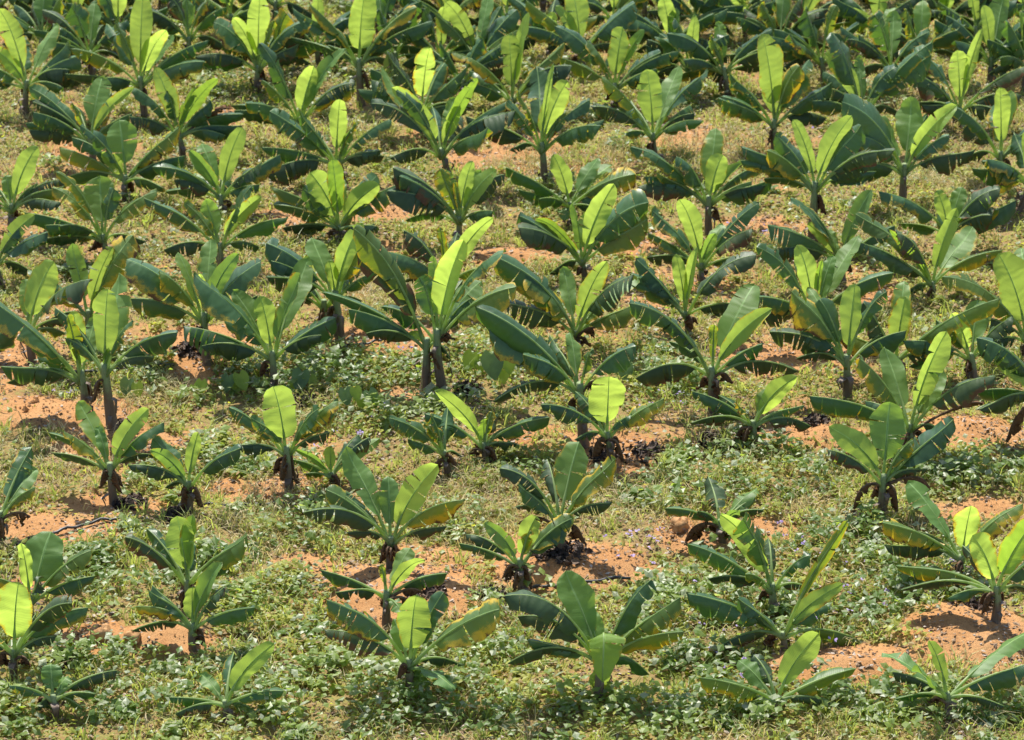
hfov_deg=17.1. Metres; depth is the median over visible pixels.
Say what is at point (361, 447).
banana plant
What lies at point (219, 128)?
banana plant
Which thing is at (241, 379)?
taro plant
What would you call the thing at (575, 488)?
banana plant
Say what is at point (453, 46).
banana plant
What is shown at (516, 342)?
banana plant
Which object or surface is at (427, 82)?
banana plant
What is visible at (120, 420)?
dead leaf pile
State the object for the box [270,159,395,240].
banana plant
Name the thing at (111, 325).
banana plant
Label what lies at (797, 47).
banana plant
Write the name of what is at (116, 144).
banana plant
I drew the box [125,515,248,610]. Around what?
banana plant
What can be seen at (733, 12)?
banana plant
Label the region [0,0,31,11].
banana plant
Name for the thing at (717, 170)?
banana plant
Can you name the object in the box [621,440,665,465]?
dead leaf pile
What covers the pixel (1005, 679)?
banana plant
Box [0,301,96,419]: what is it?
banana plant
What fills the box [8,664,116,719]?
banana plant
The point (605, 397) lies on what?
banana plant
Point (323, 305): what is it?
banana plant
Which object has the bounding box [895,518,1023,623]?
banana plant
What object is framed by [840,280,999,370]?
banana plant
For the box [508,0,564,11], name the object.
banana plant
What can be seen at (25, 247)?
banana plant
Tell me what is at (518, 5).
banana plant
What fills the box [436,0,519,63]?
banana plant
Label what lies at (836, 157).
banana plant
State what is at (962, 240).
banana plant
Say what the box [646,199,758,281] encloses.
banana plant
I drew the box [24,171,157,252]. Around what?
banana plant
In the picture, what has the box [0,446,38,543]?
banana plant
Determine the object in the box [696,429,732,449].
dead leaf pile
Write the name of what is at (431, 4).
banana plant
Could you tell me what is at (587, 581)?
irrigation hose
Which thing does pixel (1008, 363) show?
banana plant
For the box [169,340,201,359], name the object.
dead leaf pile
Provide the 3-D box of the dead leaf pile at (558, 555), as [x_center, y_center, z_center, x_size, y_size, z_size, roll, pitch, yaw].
[0.840,2.624,49.523,0.763,0.250,0.750,0,24,0]
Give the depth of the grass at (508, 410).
53.41 m
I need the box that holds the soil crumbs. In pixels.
[0,0,1023,739]
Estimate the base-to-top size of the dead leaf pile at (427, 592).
0.228 m
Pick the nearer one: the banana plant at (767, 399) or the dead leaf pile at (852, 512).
the dead leaf pile at (852, 512)
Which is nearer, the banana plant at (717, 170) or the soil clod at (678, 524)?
the soil clod at (678, 524)
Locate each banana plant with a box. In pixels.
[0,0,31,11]
[0,8,88,115]
[0,145,65,232]
[0,213,47,287]
[0,259,92,364]
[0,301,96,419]
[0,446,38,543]
[0,531,94,618]
[0,582,87,678]
[2,0,85,52]
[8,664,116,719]
[24,0,68,6]
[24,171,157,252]
[25,76,133,160]
[27,0,116,40]
[27,234,140,336]
[34,0,129,74]
[48,400,163,505]
[54,273,177,430]
[59,120,184,203]
[64,0,208,117]
[66,0,167,40]
[82,0,134,6]
[124,239,261,365]
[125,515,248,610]
[128,0,163,7]
[128,0,227,59]
[128,432,240,512]
[129,67,243,158]
[132,561,254,651]
[144,186,287,264]
[152,127,281,213]
[160,0,238,18]
[169,641,283,724]
[183,256,336,387]
[190,0,267,26]
[195,0,304,92]
[221,8,318,82]
[228,385,338,490]
[231,42,354,148]
[237,0,311,20]
[260,99,391,186]
[265,223,374,352]
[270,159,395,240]
[271,0,350,68]
[280,267,361,334]
[291,0,432,106]
[293,434,379,485]
[304,446,464,568]
[320,548,446,626]
[322,225,468,391]
[323,591,501,691]
[344,7,432,77]
[345,0,424,40]
[358,47,466,137]
[370,67,515,179]
[381,239,516,390]
[387,161,504,237]
[388,408,462,474]
[389,217,492,285]
[393,6,487,68]
[394,0,438,10]
[396,0,479,43]
[425,389,548,462]
[431,36,506,97]
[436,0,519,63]
[451,12,571,121]
[456,0,544,33]
[459,513,573,590]
[465,63,603,183]
[475,304,635,448]
[494,254,640,347]
[499,442,616,550]
[503,0,597,57]
[505,570,684,701]
[506,154,635,225]
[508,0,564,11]
[516,184,648,280]
[525,0,637,67]
[541,376,664,463]
[555,25,678,107]
[587,0,647,28]
[591,66,707,158]
[604,0,687,19]
[624,0,727,53]
[629,283,797,415]
[630,128,771,237]
[630,248,755,335]
[646,14,737,94]
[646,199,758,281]
[647,0,745,37]
[665,476,763,543]
[667,21,787,95]
[686,520,860,653]
[688,512,812,618]
[689,0,779,36]
[690,374,810,448]
[700,631,855,717]
[716,34,831,150]
[736,0,831,48]
[741,115,894,241]
[756,235,893,351]
[767,190,894,286]
[769,4,859,85]
[769,284,905,400]
[771,0,849,36]
[809,331,995,445]
[812,32,933,151]
[827,402,955,516]
[831,0,921,46]
[833,10,933,80]
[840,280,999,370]
[841,93,975,205]
[856,208,1002,300]
[879,185,1015,247]
[881,633,1023,721]
[882,0,965,62]
[882,480,1023,576]
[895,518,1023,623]
[896,0,986,34]
[903,29,1023,122]
[903,299,1012,378]
[930,0,1022,44]
[934,0,1023,88]
[942,247,1023,355]
[945,87,1023,165]
[951,0,1020,4]
[966,0,1023,35]
[971,133,1023,212]
[976,337,1023,442]
[982,12,1023,91]
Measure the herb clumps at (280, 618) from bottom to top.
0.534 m
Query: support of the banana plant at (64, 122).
on the ground at (954, 618)
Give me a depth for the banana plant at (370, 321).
54.64 m
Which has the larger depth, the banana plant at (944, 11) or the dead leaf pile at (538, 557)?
the banana plant at (944, 11)
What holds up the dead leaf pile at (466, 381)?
on the ground at (954, 618)
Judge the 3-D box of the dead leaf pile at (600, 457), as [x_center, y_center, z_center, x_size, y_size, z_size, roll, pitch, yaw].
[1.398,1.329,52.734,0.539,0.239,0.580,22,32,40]
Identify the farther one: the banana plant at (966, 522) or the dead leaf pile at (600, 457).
the dead leaf pile at (600, 457)
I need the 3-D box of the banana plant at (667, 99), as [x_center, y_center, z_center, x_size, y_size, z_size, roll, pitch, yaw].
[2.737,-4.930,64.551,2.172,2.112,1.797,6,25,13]
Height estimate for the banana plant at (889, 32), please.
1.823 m
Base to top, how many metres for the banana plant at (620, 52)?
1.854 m
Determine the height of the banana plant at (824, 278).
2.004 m
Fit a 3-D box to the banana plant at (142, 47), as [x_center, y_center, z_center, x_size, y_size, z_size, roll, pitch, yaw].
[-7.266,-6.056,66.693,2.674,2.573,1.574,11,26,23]
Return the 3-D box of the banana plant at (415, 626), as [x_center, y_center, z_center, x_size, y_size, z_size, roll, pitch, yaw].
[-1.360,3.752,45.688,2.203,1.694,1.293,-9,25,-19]
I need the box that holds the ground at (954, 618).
[0,0,1023,739]
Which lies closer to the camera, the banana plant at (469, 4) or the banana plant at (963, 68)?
the banana plant at (963, 68)
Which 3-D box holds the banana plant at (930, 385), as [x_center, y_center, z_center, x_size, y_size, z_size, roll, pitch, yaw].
[6.008,0.359,52.687,2.796,2.129,1.402,0,24,0]
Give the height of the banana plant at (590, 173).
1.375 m
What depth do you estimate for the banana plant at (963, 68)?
66.33 m
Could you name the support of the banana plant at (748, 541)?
on the ground at (954, 618)
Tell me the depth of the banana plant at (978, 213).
60.30 m
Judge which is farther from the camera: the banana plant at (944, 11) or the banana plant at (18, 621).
the banana plant at (944, 11)
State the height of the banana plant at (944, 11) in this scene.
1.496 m
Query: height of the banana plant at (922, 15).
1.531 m
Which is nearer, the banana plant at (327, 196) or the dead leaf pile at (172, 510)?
the dead leaf pile at (172, 510)
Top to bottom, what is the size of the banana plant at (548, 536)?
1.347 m
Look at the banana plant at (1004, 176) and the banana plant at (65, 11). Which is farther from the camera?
the banana plant at (65, 11)
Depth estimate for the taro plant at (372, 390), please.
54.38 m
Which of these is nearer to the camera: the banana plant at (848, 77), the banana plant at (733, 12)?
the banana plant at (848, 77)
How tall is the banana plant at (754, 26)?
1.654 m
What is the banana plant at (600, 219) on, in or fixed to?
on the ground at (954, 618)
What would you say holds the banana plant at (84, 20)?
on the ground at (954, 618)
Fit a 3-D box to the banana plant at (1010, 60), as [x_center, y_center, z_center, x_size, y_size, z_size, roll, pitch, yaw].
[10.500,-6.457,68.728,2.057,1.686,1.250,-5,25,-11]
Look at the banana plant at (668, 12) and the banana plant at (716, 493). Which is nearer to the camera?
the banana plant at (716, 493)
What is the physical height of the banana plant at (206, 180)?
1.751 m
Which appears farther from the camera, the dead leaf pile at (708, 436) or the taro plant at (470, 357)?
the taro plant at (470, 357)
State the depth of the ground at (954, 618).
53.20 m
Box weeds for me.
[0,0,1023,739]
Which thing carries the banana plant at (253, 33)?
on the ground at (954, 618)
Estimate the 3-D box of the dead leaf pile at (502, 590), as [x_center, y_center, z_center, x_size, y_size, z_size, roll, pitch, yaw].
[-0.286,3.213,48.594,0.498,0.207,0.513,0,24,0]
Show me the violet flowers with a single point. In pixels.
(659, 526)
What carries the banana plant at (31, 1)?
on the ground at (954, 618)
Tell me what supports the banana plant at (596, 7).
on the ground at (954, 618)
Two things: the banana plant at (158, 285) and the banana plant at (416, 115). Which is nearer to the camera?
the banana plant at (158, 285)
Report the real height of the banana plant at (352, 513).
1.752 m
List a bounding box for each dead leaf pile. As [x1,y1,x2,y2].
[5,537,28,559]
[35,646,79,671]
[111,492,148,510]
[117,417,143,426]
[159,505,196,522]
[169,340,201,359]
[293,389,322,409]
[406,575,448,599]
[451,379,482,396]
[475,585,506,604]
[527,544,552,561]
[544,539,595,566]
[587,443,618,463]
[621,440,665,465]
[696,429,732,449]
[803,412,830,426]
[841,509,877,525]
[949,594,992,611]
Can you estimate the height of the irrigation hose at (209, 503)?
0.115 m
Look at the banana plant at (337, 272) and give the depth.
56.23 m
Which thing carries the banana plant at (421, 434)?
on the ground at (954, 618)
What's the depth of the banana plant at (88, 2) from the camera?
72.99 m
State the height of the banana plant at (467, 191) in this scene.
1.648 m
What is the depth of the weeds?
53.45 m
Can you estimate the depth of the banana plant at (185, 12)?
70.11 m
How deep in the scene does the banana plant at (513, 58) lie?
66.52 m
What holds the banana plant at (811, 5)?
on the ground at (954, 618)
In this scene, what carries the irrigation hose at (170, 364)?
on the ground at (954, 618)
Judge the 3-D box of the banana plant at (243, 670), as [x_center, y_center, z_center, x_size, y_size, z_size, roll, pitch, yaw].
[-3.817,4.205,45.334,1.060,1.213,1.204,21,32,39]
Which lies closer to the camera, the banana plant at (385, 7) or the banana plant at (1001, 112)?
the banana plant at (1001, 112)
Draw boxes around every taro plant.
[118,376,142,397]
[190,378,206,395]
[221,369,248,393]
[288,367,316,389]
[338,385,364,413]
[363,387,379,406]
[461,349,484,374]
[481,350,515,384]
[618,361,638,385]
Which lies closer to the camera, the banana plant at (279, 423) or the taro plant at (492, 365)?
the banana plant at (279, 423)
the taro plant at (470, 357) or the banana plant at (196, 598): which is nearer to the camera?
the banana plant at (196, 598)
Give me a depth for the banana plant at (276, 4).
72.32 m
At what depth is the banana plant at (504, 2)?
71.78 m
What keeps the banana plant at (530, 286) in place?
on the ground at (954, 618)
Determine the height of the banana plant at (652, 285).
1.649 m
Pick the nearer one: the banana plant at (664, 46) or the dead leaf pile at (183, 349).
the dead leaf pile at (183, 349)
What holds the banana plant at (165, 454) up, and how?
on the ground at (954, 618)
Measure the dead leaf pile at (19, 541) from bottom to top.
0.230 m
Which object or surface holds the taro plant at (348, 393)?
on the ground at (954, 618)
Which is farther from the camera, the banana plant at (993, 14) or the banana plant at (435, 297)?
the banana plant at (993, 14)
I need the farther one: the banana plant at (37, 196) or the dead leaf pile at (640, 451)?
the banana plant at (37, 196)
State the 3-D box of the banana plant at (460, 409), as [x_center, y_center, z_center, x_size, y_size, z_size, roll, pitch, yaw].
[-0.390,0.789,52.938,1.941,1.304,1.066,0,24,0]
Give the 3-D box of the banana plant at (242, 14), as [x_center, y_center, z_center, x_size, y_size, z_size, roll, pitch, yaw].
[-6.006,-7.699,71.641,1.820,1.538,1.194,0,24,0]
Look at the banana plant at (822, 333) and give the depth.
54.41 m
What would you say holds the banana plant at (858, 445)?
on the ground at (954, 618)
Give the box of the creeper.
[0,0,1023,739]
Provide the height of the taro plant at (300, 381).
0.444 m
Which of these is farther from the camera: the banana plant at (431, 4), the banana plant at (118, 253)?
the banana plant at (431, 4)
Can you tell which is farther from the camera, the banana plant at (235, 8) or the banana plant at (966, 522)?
the banana plant at (235, 8)
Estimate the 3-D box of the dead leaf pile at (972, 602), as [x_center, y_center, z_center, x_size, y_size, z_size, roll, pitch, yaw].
[6.551,3.316,48.152,0.744,0.239,0.733,-17,29,-34]
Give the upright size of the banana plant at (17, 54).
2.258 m
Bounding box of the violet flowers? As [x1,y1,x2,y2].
[53,126,953,677]
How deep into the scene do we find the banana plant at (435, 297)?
54.53 m
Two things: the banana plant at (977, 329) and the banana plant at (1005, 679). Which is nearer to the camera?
the banana plant at (1005, 679)
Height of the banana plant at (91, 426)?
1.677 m
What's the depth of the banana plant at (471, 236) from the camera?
57.68 m
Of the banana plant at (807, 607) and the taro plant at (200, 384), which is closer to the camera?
the banana plant at (807, 607)
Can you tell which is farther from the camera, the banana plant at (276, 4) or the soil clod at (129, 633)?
the banana plant at (276, 4)
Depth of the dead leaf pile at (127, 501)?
51.28 m
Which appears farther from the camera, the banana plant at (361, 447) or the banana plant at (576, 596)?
the banana plant at (361, 447)
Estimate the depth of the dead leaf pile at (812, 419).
53.87 m
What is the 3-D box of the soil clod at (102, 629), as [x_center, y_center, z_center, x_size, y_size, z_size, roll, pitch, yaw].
[-5.730,3.692,47.417,0.311,0.308,0.317,0,24,0]
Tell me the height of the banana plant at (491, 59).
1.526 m
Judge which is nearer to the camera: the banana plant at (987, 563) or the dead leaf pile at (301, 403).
the banana plant at (987, 563)
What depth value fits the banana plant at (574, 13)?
69.14 m
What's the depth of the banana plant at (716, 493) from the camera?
50.03 m
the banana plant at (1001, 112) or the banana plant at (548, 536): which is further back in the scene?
the banana plant at (1001, 112)
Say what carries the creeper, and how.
on the ground at (954, 618)
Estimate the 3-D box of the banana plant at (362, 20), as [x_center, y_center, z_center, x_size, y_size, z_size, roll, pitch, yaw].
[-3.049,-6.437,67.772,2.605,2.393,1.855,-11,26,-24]
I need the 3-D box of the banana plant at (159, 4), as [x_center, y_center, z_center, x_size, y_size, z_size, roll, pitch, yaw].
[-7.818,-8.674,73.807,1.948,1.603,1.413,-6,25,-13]
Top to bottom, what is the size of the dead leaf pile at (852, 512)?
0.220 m
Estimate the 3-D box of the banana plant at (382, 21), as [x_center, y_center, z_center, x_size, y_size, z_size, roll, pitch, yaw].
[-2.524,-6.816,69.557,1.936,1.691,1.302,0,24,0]
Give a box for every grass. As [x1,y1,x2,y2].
[0,0,1023,739]
[0,0,1023,739]
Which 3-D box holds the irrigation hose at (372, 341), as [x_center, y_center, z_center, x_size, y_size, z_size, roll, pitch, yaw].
[-2.438,-0.469,56.812,0.714,0.159,0.091,0,24,-1]
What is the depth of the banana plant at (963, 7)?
71.26 m
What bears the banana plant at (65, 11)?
on the ground at (954, 618)
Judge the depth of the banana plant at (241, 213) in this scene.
59.45 m
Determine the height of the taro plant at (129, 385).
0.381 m
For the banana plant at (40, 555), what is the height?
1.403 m
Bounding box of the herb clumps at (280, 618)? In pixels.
[0,0,1023,739]
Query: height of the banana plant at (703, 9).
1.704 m
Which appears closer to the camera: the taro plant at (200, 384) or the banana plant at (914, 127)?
the taro plant at (200, 384)
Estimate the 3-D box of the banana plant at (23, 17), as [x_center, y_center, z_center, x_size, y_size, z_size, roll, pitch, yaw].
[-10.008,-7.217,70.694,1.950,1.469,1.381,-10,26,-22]
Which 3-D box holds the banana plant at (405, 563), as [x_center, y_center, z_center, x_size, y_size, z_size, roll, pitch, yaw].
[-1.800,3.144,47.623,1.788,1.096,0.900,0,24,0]
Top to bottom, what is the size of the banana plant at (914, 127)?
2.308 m
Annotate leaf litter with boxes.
[0,0,1023,739]
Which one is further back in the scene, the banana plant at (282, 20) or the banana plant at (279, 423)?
the banana plant at (282, 20)
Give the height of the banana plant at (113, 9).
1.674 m
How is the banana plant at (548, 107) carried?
on the ground at (954, 618)
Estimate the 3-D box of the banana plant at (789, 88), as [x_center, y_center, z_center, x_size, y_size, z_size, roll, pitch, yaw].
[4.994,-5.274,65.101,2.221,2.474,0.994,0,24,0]
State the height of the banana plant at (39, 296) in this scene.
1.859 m
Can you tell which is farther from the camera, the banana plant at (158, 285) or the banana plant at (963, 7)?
the banana plant at (963, 7)
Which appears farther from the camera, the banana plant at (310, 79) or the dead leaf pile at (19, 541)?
the banana plant at (310, 79)
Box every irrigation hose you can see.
[0,514,137,549]
[74,363,173,372]
[204,501,290,505]
[347,339,383,345]
[532,575,630,588]
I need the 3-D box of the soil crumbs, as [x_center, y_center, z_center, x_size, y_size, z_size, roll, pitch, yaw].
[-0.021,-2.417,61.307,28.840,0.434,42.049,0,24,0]
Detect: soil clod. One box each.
[90,623,112,642]
[123,628,140,645]
[670,517,689,533]
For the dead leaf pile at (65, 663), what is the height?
0.235 m
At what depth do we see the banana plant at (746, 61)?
68.01 m
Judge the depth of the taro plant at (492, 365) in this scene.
55.18 m
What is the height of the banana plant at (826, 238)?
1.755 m
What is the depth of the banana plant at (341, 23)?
69.84 m
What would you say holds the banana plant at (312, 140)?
on the ground at (954, 618)
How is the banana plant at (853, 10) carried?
on the ground at (954, 618)
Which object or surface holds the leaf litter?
on the ground at (954, 618)
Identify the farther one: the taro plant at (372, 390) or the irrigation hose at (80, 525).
the taro plant at (372, 390)
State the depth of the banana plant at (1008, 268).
55.81 m
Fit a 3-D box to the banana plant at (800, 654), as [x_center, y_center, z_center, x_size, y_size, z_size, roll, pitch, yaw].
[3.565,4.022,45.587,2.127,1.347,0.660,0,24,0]
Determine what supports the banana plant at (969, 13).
on the ground at (954, 618)
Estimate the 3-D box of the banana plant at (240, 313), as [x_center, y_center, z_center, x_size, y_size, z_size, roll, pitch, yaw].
[-4.095,-0.702,55.173,2.299,2.186,1.364,-9,26,-20]
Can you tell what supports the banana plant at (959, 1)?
on the ground at (954, 618)
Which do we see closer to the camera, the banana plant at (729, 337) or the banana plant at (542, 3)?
the banana plant at (729, 337)
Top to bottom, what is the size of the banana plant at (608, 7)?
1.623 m
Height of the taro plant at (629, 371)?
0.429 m

